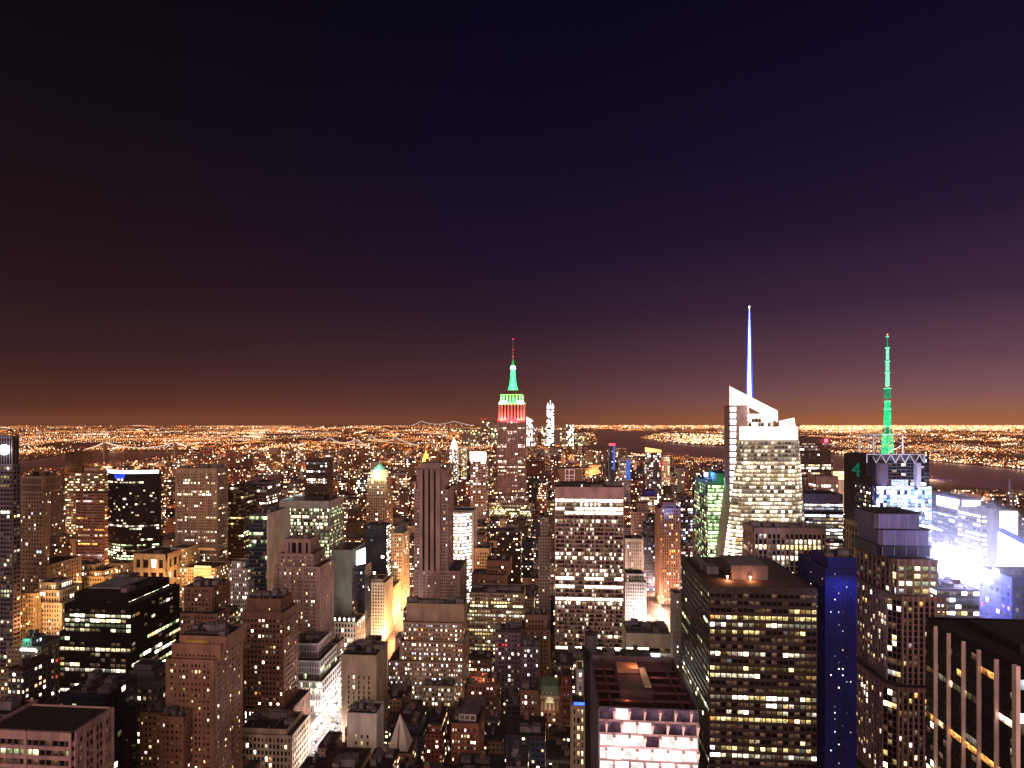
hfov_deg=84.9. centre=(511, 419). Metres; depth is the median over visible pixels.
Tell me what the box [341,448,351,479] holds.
office block
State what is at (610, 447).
window
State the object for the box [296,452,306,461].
office block
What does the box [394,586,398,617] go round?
window
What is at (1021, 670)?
window
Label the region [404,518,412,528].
office block
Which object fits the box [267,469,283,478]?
office block
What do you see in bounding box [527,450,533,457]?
office block
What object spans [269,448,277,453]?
office block
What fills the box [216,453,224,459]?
office block
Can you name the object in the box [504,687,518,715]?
apartment block
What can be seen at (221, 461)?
office block
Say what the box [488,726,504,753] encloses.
apartment block
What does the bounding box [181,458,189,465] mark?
office block
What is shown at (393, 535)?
window
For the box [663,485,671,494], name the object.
office block
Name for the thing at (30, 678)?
office block
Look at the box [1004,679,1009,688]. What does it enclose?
window
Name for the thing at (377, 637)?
office block
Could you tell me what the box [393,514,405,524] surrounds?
office block
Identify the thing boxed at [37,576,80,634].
office building
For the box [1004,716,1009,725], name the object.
window
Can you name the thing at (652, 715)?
window
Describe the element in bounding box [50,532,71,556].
office block
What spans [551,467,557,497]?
office block
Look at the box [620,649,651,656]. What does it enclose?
office block
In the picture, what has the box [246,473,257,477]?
apartment block
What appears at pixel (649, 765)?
window
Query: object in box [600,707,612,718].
window
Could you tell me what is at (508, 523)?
office block
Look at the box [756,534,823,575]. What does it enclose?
window
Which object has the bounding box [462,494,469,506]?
office block
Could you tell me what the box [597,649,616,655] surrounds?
office block
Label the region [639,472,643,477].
office block
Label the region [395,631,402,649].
apartment block
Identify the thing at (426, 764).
water tank
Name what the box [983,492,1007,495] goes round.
apartment block
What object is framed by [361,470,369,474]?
office block
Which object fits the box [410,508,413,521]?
office block
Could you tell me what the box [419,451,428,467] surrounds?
office tower
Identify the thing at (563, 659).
apartment block
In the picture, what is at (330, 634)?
window
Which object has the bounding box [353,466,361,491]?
office block
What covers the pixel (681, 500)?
window
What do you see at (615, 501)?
window
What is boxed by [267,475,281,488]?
office block
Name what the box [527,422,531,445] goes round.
window
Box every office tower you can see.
[21,471,80,591]
[65,471,107,535]
[76,491,107,565]
[108,470,160,562]
[165,621,244,767]
[175,463,227,560]
[228,482,255,560]
[243,587,310,732]
[244,479,280,511]
[249,507,289,590]
[279,494,342,557]
[306,458,332,494]
[331,541,364,615]
[341,637,387,741]
[347,700,383,754]
[365,520,390,577]
[366,462,392,563]
[371,574,392,640]
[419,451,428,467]
[454,507,476,602]
[461,447,466,480]
[470,451,487,522]
[559,466,581,480]
[590,655,699,767]
[608,443,614,480]
[618,457,630,508]
[624,534,642,570]
[631,501,651,534]
[638,489,656,512]
[640,513,654,590]
[645,447,661,503]
[655,499,679,603]
[670,589,680,673]
[676,495,692,588]
[694,470,723,556]
[798,435,830,489]
[798,547,856,767]
[803,490,842,549]
[808,475,838,492]
[926,617,1023,767]
[932,492,980,577]
[958,505,986,588]
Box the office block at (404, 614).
[403,607,405,634]
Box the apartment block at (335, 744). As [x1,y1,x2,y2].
[325,743,346,755]
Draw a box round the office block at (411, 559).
[409,532,413,588]
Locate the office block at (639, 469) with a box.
[636,466,643,476]
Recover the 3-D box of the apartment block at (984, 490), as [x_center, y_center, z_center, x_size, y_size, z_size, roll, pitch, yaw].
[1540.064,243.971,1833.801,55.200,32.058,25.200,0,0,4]
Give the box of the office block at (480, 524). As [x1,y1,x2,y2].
[477,521,487,530]
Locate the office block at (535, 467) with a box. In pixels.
[527,461,544,489]
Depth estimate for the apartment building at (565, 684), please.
434.94 m
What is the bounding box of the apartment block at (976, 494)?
[965,491,980,497]
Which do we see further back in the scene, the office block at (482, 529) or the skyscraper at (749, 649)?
the office block at (482, 529)
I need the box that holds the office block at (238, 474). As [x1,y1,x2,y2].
[231,465,245,484]
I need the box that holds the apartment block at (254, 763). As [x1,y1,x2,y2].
[243,759,259,767]
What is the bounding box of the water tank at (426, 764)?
[424,761,429,767]
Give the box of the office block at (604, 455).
[601,451,607,465]
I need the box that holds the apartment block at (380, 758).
[364,748,399,767]
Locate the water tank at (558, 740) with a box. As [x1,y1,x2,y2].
[556,737,560,744]
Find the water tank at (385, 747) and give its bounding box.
[382,743,387,751]
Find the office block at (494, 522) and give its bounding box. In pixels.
[488,515,499,527]
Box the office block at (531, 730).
[505,714,545,767]
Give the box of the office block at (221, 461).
[214,459,227,462]
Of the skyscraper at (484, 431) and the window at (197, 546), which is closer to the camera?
the window at (197, 546)
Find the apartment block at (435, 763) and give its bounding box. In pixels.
[422,761,441,765]
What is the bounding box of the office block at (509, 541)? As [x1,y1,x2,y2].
[497,527,521,583]
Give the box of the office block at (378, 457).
[376,455,381,463]
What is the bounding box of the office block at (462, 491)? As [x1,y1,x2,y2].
[458,479,467,505]
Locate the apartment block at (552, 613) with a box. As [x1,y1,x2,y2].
[550,595,554,632]
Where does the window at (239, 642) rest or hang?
in the office tower at (204, 671)
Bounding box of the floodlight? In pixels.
[938,551,974,582]
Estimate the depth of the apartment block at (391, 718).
445.25 m
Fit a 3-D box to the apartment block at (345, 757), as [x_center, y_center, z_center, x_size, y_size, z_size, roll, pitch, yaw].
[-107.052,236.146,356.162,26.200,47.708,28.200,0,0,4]
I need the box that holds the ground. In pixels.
[0,425,1023,767]
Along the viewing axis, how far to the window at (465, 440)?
5362.14 m
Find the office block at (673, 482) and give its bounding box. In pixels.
[671,475,674,495]
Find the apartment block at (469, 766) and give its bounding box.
[457,765,489,767]
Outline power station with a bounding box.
[65,448,92,471]
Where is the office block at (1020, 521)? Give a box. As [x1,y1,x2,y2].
[1016,506,1023,537]
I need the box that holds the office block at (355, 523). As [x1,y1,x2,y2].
[346,505,363,535]
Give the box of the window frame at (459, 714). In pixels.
[459,714,475,720]
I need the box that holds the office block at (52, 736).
[0,703,113,767]
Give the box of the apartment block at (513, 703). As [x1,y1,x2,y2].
[507,693,520,718]
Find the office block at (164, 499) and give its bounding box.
[161,496,169,504]
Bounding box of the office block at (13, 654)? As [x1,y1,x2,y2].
[0,641,21,697]
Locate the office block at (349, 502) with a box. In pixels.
[343,496,359,542]
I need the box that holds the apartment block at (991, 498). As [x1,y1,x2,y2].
[983,496,1008,501]
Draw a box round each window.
[0,438,19,666]
[1,717,109,767]
[21,477,79,591]
[21,604,29,639]
[23,637,56,693]
[41,584,73,633]
[60,585,179,704]
[63,678,136,767]
[65,452,92,471]
[65,474,107,535]
[76,495,107,564]
[83,565,113,588]
[108,478,158,562]
[144,559,147,567]
[152,560,155,567]
[171,642,239,767]
[178,474,214,560]
[178,546,228,611]
[182,582,227,632]
[227,571,252,619]
[229,486,253,559]
[243,720,307,767]
[245,608,295,721]
[249,524,266,590]
[256,482,277,509]
[278,540,330,632]
[290,506,338,556]
[299,634,340,709]
[307,460,326,493]
[361,588,366,637]
[365,526,390,577]
[367,481,392,531]
[373,579,391,639]
[389,624,461,699]
[393,535,405,607]
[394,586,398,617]
[415,492,458,596]
[450,450,457,480]
[454,533,470,601]
[462,429,468,446]
[468,594,522,661]
[471,430,479,445]
[471,462,484,518]
[481,420,485,445]
[488,391,532,526]
[488,566,505,572]
[492,423,497,446]
[499,657,518,697]
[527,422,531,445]
[541,654,547,676]
[542,425,545,445]
[546,697,553,702]
[547,410,553,445]
[554,430,559,445]
[556,500,622,654]
[566,425,573,445]
[575,434,587,444]
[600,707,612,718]
[600,721,605,731]
[600,734,612,744]
[600,747,605,757]
[600,761,612,767]
[608,721,620,732]
[608,748,620,758]
[610,447,613,480]
[615,708,627,719]
[615,735,627,745]
[615,761,627,767]
[619,461,629,508]
[623,722,635,732]
[623,748,635,759]
[626,605,642,619]
[630,709,643,719]
[630,735,643,746]
[631,762,642,767]
[638,494,656,512]
[638,723,650,733]
[638,749,650,760]
[645,517,654,589]
[646,710,658,720]
[646,736,658,747]
[646,763,658,767]
[648,453,660,502]
[649,648,659,651]
[653,723,666,733]
[653,750,666,760]
[660,648,669,651]
[660,654,669,656]
[661,710,673,720]
[661,737,673,747]
[662,763,673,767]
[663,506,678,603]
[669,724,681,734]
[669,750,681,761]
[677,711,689,721]
[677,737,689,748]
[677,764,689,767]
[681,500,691,556]
[684,724,696,735]
[684,751,696,761]
[687,569,815,767]
[692,711,697,721]
[692,738,697,748]
[694,480,719,556]
[724,407,803,554]
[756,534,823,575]
[800,443,830,489]
[801,560,850,764]
[805,504,841,548]
[855,459,931,557]
[857,551,933,767]
[906,566,911,570]
[926,627,1003,767]
[932,507,953,575]
[958,511,985,584]
[962,605,978,608]
[981,575,998,618]
[982,658,986,666]
[982,667,986,675]
[982,675,986,683]
[982,684,986,692]
[982,693,986,701]
[982,754,986,763]
[987,661,992,669]
[987,670,992,678]
[987,678,992,687]
[987,687,992,696]
[987,696,992,705]
[987,705,992,714]
[987,714,992,723]
[987,758,992,767]
[999,668,1003,676]
[999,677,1003,685]
[999,686,1003,694]
[999,695,1003,703]
[999,704,1003,712]
[999,713,1003,721]
[999,722,1003,730]
[999,731,1003,740]
[999,740,1003,749]
[999,749,1003,758]
[1004,670,1009,679]
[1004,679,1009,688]
[1004,689,1009,698]
[1004,698,1009,707]
[1004,707,1009,716]
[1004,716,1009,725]
[1004,725,1009,735]
[1004,734,1009,744]
[1004,744,1009,753]
[1004,753,1009,762]
[1020,669,1023,678]
[1020,680,1023,689]
[1020,691,1023,700]
[1020,702,1023,712]
[1020,714,1023,723]
[1020,725,1023,734]
[1020,736,1023,745]
[1020,747,1023,756]
[1020,758,1023,767]
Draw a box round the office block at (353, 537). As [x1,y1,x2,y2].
[345,533,364,541]
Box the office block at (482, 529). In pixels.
[479,526,488,542]
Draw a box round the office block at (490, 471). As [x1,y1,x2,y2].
[488,465,493,480]
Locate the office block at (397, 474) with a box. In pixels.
[395,472,407,481]
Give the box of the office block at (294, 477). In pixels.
[290,473,297,481]
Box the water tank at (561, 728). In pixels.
[558,723,563,732]
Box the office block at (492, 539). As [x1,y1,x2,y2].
[489,536,496,547]
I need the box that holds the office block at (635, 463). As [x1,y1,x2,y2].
[631,460,638,469]
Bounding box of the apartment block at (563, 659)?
[552,652,575,692]
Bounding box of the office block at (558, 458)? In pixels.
[555,455,560,463]
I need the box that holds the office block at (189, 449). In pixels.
[187,445,192,458]
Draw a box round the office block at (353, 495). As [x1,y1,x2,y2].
[344,494,359,496]
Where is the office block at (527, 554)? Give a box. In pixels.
[522,537,533,573]
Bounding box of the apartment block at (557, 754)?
[546,740,569,767]
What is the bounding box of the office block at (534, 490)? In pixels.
[530,487,537,515]
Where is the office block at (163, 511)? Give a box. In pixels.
[161,504,165,523]
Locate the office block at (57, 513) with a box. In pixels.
[50,485,64,535]
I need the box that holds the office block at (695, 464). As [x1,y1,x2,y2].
[692,462,698,467]
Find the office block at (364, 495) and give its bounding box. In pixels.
[360,491,366,533]
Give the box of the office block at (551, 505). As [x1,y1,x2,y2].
[548,496,554,546]
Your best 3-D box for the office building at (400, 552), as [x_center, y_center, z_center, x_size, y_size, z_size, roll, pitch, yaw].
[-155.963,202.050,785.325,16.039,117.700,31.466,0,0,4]
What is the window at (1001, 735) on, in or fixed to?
in the office tower at (974, 692)
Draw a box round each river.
[19,451,196,473]
[593,431,1023,489]
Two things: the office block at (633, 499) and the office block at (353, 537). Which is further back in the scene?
the office block at (633, 499)
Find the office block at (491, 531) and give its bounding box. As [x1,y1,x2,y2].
[487,528,497,538]
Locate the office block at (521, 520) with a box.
[515,515,527,536]
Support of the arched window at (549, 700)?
in the ornate building at (549, 700)
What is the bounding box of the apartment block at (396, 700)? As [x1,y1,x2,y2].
[388,689,404,714]
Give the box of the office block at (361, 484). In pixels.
[356,475,370,495]
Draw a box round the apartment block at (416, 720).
[392,705,429,762]
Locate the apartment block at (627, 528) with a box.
[624,524,630,533]
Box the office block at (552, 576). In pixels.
[550,558,554,594]
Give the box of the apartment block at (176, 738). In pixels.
[161,705,192,767]
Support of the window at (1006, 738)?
in the office tower at (974, 692)
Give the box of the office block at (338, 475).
[336,472,340,479]
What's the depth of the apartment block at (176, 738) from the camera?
352.01 m
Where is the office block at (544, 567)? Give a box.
[538,511,549,619]
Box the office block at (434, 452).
[428,450,437,458]
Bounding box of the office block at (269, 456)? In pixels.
[266,454,272,460]
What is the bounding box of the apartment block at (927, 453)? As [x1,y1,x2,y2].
[923,451,930,457]
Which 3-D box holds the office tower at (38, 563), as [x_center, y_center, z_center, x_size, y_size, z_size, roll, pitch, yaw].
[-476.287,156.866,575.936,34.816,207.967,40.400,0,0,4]
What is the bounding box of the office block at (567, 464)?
[563,463,571,466]
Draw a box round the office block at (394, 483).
[392,479,397,489]
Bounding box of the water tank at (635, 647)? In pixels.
[633,644,637,651]
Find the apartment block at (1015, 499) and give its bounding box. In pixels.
[1004,494,1018,503]
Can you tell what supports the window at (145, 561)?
in the office building at (160, 561)
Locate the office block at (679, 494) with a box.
[674,491,687,500]
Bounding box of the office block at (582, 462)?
[580,460,585,465]
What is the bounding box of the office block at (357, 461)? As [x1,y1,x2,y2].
[354,457,361,465]
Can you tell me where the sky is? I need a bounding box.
[0,0,1023,425]
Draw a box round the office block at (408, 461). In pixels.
[405,458,415,464]
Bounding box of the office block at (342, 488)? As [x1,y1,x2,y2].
[337,480,347,495]
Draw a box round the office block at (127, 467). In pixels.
[122,466,133,469]
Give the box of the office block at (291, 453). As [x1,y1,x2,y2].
[289,449,293,457]
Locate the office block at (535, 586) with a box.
[526,584,537,607]
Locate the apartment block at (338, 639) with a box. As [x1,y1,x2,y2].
[331,634,344,658]
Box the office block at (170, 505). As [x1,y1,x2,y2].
[166,504,174,507]
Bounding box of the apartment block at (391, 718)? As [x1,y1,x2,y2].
[384,714,396,726]
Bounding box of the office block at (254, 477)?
[251,475,266,479]
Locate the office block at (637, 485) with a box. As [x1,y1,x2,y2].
[630,478,644,494]
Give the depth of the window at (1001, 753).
257.30 m
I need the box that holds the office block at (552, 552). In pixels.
[550,547,554,557]
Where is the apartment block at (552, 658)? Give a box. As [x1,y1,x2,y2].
[550,649,565,673]
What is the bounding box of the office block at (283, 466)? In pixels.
[280,463,286,476]
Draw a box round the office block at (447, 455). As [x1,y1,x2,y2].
[446,451,449,459]
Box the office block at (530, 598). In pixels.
[525,587,536,607]
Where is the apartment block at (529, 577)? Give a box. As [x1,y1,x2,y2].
[522,569,537,584]
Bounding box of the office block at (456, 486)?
[451,484,459,493]
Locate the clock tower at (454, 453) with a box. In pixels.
[450,438,457,481]
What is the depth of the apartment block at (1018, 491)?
1743.96 m
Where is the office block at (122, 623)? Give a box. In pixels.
[59,572,181,704]
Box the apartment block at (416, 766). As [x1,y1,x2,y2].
[408,765,448,767]
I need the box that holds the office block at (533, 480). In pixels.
[528,475,539,498]
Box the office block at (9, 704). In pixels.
[0,696,37,722]
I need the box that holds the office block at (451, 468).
[444,463,454,481]
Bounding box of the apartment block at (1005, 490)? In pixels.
[992,489,1011,493]
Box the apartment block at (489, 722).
[484,708,499,753]
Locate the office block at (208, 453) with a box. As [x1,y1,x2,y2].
[205,450,210,458]
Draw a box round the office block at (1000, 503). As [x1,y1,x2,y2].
[985,499,1015,508]
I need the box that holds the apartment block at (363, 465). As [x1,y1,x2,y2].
[361,463,366,468]
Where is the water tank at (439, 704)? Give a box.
[437,701,441,707]
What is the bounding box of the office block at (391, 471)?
[387,469,397,475]
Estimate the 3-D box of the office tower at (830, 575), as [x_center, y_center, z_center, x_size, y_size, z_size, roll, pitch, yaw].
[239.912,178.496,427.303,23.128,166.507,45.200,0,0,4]
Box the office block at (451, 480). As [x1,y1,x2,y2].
[449,475,453,483]
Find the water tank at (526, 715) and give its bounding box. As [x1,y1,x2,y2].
[524,711,528,719]
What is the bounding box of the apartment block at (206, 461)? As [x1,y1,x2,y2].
[202,459,209,463]
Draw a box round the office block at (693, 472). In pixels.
[688,468,702,476]
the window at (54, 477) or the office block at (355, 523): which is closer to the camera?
the window at (54, 477)
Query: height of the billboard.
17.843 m
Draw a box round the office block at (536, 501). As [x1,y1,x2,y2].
[536,492,537,510]
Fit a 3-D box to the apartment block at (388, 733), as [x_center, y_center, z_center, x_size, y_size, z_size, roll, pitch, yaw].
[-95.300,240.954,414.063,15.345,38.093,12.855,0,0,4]
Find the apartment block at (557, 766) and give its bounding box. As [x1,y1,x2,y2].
[548,764,569,767]
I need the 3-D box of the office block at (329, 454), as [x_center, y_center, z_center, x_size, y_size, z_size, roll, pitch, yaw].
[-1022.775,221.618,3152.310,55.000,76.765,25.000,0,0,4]
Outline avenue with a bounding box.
[299,614,402,767]
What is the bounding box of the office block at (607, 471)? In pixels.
[606,461,615,480]
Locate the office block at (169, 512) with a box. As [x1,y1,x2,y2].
[166,508,173,516]
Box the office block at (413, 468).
[410,462,416,476]
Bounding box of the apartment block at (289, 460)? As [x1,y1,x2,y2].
[287,458,292,463]
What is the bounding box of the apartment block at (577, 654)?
[566,646,581,669]
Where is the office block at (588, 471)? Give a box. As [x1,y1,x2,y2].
[585,468,591,477]
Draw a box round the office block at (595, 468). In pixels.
[589,464,598,475]
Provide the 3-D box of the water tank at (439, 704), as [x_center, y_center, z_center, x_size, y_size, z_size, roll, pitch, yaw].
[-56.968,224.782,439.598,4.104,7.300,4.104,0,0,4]
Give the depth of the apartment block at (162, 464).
2878.54 m
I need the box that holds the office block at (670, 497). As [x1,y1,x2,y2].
[662,495,673,499]
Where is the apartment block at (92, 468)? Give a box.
[84,466,99,470]
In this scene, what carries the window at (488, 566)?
in the office building at (497, 569)
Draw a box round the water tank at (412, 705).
[410,702,414,709]
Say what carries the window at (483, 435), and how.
in the skyscraper at (484, 431)
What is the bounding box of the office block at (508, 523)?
[506,521,513,526]
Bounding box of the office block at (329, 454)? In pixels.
[325,452,335,459]
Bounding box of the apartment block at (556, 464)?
[550,463,559,466]
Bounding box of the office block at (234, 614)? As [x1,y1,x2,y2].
[224,605,239,623]
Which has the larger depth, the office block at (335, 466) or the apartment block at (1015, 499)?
the office block at (335, 466)
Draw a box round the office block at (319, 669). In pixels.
[298,629,340,712]
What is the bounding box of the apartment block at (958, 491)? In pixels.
[951,489,969,493]
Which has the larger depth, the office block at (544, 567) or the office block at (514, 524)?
the office block at (514, 524)
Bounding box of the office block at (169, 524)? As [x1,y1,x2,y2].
[165,514,174,534]
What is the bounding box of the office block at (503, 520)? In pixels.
[499,516,508,526]
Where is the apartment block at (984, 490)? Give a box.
[972,489,993,491]
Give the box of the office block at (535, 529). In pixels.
[531,515,539,568]
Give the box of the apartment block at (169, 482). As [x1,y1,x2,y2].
[163,479,174,485]
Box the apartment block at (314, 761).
[300,752,324,767]
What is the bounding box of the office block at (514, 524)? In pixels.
[511,520,517,526]
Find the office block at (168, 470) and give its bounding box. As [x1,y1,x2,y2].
[165,467,172,476]
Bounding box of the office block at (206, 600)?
[180,576,229,634]
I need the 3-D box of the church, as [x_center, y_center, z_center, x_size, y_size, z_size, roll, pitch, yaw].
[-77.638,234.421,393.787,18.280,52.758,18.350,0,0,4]
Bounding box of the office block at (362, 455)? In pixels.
[359,452,365,462]
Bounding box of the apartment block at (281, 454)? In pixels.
[278,453,285,456]
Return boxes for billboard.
[833,471,843,479]
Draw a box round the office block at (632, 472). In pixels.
[631,463,633,476]
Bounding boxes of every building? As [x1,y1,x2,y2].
[20,629,58,704]
[21,588,40,640]
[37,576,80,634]
[81,558,116,589]
[108,559,132,577]
[133,546,180,583]
[171,543,230,611]
[227,558,254,623]
[243,709,309,767]
[334,613,364,649]
[359,562,370,637]
[388,595,469,700]
[392,522,408,608]
[393,580,400,620]
[422,678,455,706]
[451,696,485,763]
[467,583,525,661]
[467,671,499,711]
[471,554,511,587]
[475,543,490,567]
[495,620,521,699]
[521,637,539,701]
[521,672,538,715]
[522,606,549,684]
[540,677,559,739]
[559,667,572,726]
[570,693,584,767]
[576,646,589,694]
[622,618,669,656]
[624,568,645,620]
[742,520,825,575]
[831,470,843,511]
[931,576,979,617]
[977,501,1017,565]
[979,566,1023,618]
[996,527,1023,566]
[1007,479,1015,509]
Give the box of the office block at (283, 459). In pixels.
[280,457,288,463]
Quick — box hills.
[0,424,1021,426]
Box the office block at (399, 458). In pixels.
[395,450,403,467]
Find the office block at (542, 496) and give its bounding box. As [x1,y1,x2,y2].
[536,480,548,516]
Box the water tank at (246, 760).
[243,756,248,765]
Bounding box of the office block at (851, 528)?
[846,517,857,557]
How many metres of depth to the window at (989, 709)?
263.79 m
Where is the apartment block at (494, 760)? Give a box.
[457,753,504,767]
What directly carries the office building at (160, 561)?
on the ground
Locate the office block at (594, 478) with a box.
[592,476,600,480]
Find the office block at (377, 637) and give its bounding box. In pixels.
[368,635,381,640]
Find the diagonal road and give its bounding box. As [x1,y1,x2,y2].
[656,599,669,630]
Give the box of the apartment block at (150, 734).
[139,697,164,767]
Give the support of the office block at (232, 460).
on the ground
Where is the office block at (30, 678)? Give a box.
[8,654,56,703]
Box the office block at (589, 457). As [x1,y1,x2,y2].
[586,451,593,462]
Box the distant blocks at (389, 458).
[21,446,1023,767]
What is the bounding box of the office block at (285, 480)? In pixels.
[282,477,289,488]
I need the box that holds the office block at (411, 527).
[408,522,413,533]
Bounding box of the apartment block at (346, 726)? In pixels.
[345,699,374,742]
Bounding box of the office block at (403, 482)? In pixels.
[398,475,409,490]
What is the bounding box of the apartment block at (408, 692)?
[388,683,411,708]
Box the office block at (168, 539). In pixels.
[161,532,174,546]
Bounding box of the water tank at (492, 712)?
[490,709,494,718]
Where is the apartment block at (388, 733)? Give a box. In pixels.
[384,720,393,745]
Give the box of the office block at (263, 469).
[258,463,268,474]
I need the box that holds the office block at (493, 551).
[491,547,496,554]
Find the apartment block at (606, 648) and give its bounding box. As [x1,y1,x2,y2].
[601,647,616,654]
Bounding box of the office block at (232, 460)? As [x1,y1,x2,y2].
[227,455,238,465]
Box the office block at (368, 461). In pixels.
[367,455,372,469]
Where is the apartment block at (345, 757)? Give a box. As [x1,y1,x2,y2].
[318,746,370,767]
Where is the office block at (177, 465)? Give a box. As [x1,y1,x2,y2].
[173,463,180,470]
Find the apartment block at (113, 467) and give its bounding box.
[102,466,116,469]
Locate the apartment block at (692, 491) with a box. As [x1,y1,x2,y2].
[688,488,693,496]
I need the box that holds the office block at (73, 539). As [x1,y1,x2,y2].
[70,534,75,555]
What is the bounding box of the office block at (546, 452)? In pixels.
[544,449,548,456]
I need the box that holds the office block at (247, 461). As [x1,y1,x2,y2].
[242,454,252,472]
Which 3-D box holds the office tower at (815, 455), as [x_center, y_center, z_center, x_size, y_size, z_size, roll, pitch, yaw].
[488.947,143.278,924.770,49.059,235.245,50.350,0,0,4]
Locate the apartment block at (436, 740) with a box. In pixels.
[424,705,449,765]
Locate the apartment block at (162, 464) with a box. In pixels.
[158,463,167,466]
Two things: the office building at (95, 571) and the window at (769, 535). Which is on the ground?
the office building at (95, 571)
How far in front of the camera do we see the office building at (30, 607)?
519.76 m
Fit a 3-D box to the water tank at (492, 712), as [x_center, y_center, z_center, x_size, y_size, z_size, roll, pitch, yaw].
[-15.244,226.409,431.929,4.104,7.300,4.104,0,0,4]
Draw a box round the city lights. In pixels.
[1,425,1023,597]
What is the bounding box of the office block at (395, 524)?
[393,522,398,531]
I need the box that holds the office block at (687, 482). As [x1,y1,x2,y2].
[685,469,689,487]
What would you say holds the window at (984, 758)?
in the office tower at (974, 692)
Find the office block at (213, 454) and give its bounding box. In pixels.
[204,449,215,458]
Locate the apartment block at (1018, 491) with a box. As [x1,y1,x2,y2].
[1012,489,1023,494]
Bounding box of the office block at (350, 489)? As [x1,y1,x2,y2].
[347,485,353,493]
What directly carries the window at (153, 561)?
in the office building at (160, 561)
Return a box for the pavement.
[311,606,405,729]
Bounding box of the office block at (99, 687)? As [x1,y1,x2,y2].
[63,669,136,767]
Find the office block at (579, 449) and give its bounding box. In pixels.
[578,446,581,453]
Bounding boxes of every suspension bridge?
[84,442,198,458]
[322,437,369,447]
[367,436,417,446]
[410,421,474,428]
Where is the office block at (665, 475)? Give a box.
[661,456,670,486]
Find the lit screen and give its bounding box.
[356,548,365,564]
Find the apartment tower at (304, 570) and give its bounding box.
[274,530,333,640]
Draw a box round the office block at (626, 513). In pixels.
[624,500,629,524]
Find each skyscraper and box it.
[0,436,20,667]
[414,458,466,597]
[462,428,469,446]
[470,430,480,445]
[481,418,486,445]
[487,422,489,444]
[488,349,534,526]
[491,423,497,446]
[526,417,532,445]
[533,426,537,445]
[541,424,546,445]
[547,400,553,445]
[554,430,559,446]
[555,480,623,655]
[560,428,564,445]
[566,424,573,445]
[575,433,588,445]
[681,555,816,767]
[715,306,804,556]
[844,334,931,558]
[853,506,946,767]
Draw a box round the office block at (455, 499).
[454,495,457,505]
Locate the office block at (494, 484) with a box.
[492,475,497,497]
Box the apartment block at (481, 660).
[469,651,493,672]
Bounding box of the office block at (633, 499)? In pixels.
[630,495,637,505]
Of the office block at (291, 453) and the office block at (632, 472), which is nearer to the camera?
the office block at (632, 472)
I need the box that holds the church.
[388,714,417,762]
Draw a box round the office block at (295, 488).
[288,481,303,497]
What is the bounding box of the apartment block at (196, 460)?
[193,458,199,463]
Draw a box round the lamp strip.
[574,702,584,704]
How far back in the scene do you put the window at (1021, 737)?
248.78 m
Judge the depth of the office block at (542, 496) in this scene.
1005.75 m
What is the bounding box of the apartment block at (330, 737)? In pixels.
[318,731,342,756]
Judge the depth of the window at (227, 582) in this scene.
478.25 m
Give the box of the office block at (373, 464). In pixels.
[370,461,379,474]
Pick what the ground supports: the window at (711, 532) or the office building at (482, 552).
the office building at (482, 552)
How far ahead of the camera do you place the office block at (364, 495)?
1109.71 m
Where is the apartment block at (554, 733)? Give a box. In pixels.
[549,722,569,740]
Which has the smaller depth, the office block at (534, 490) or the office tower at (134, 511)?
the office tower at (134, 511)
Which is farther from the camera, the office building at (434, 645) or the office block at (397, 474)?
the office block at (397, 474)
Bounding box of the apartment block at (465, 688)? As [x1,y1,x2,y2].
[464,673,470,696]
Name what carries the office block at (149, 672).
on the ground
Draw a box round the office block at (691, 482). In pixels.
[689,477,693,487]
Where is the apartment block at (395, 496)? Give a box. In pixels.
[392,493,398,500]
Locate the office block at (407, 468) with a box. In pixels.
[405,465,409,472]
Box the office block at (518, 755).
[505,740,532,767]
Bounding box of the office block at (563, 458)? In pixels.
[561,451,564,463]
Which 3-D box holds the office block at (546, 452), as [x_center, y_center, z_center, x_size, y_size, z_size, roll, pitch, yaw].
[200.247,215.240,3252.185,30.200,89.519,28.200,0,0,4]
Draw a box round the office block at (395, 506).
[393,500,398,512]
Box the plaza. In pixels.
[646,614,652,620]
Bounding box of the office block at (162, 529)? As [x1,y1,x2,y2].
[161,523,163,535]
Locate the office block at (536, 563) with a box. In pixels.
[535,554,537,568]
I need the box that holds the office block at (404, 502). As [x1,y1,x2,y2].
[399,490,410,517]
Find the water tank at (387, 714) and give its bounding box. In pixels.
[385,711,389,719]
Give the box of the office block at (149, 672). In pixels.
[129,658,164,767]
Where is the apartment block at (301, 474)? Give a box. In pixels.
[290,471,305,479]
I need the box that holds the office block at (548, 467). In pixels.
[545,464,552,470]
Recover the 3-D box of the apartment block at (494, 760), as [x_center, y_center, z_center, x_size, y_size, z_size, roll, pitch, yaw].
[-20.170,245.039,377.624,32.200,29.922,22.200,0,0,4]
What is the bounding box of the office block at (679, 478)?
[675,466,684,492]
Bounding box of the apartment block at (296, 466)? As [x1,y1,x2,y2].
[290,465,301,468]
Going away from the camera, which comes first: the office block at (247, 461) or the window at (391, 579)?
the window at (391, 579)
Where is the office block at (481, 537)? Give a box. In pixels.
[477,531,485,543]
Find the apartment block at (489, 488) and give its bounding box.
[488,483,491,494]
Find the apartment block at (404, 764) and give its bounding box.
[399,761,423,767]
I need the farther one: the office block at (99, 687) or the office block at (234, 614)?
the office block at (234, 614)
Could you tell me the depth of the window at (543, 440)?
5605.77 m
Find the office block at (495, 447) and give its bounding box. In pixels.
[493,443,496,451]
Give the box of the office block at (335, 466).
[333,460,337,477]
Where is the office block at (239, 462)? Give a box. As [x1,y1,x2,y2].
[237,459,242,465]
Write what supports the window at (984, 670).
in the office tower at (974, 692)

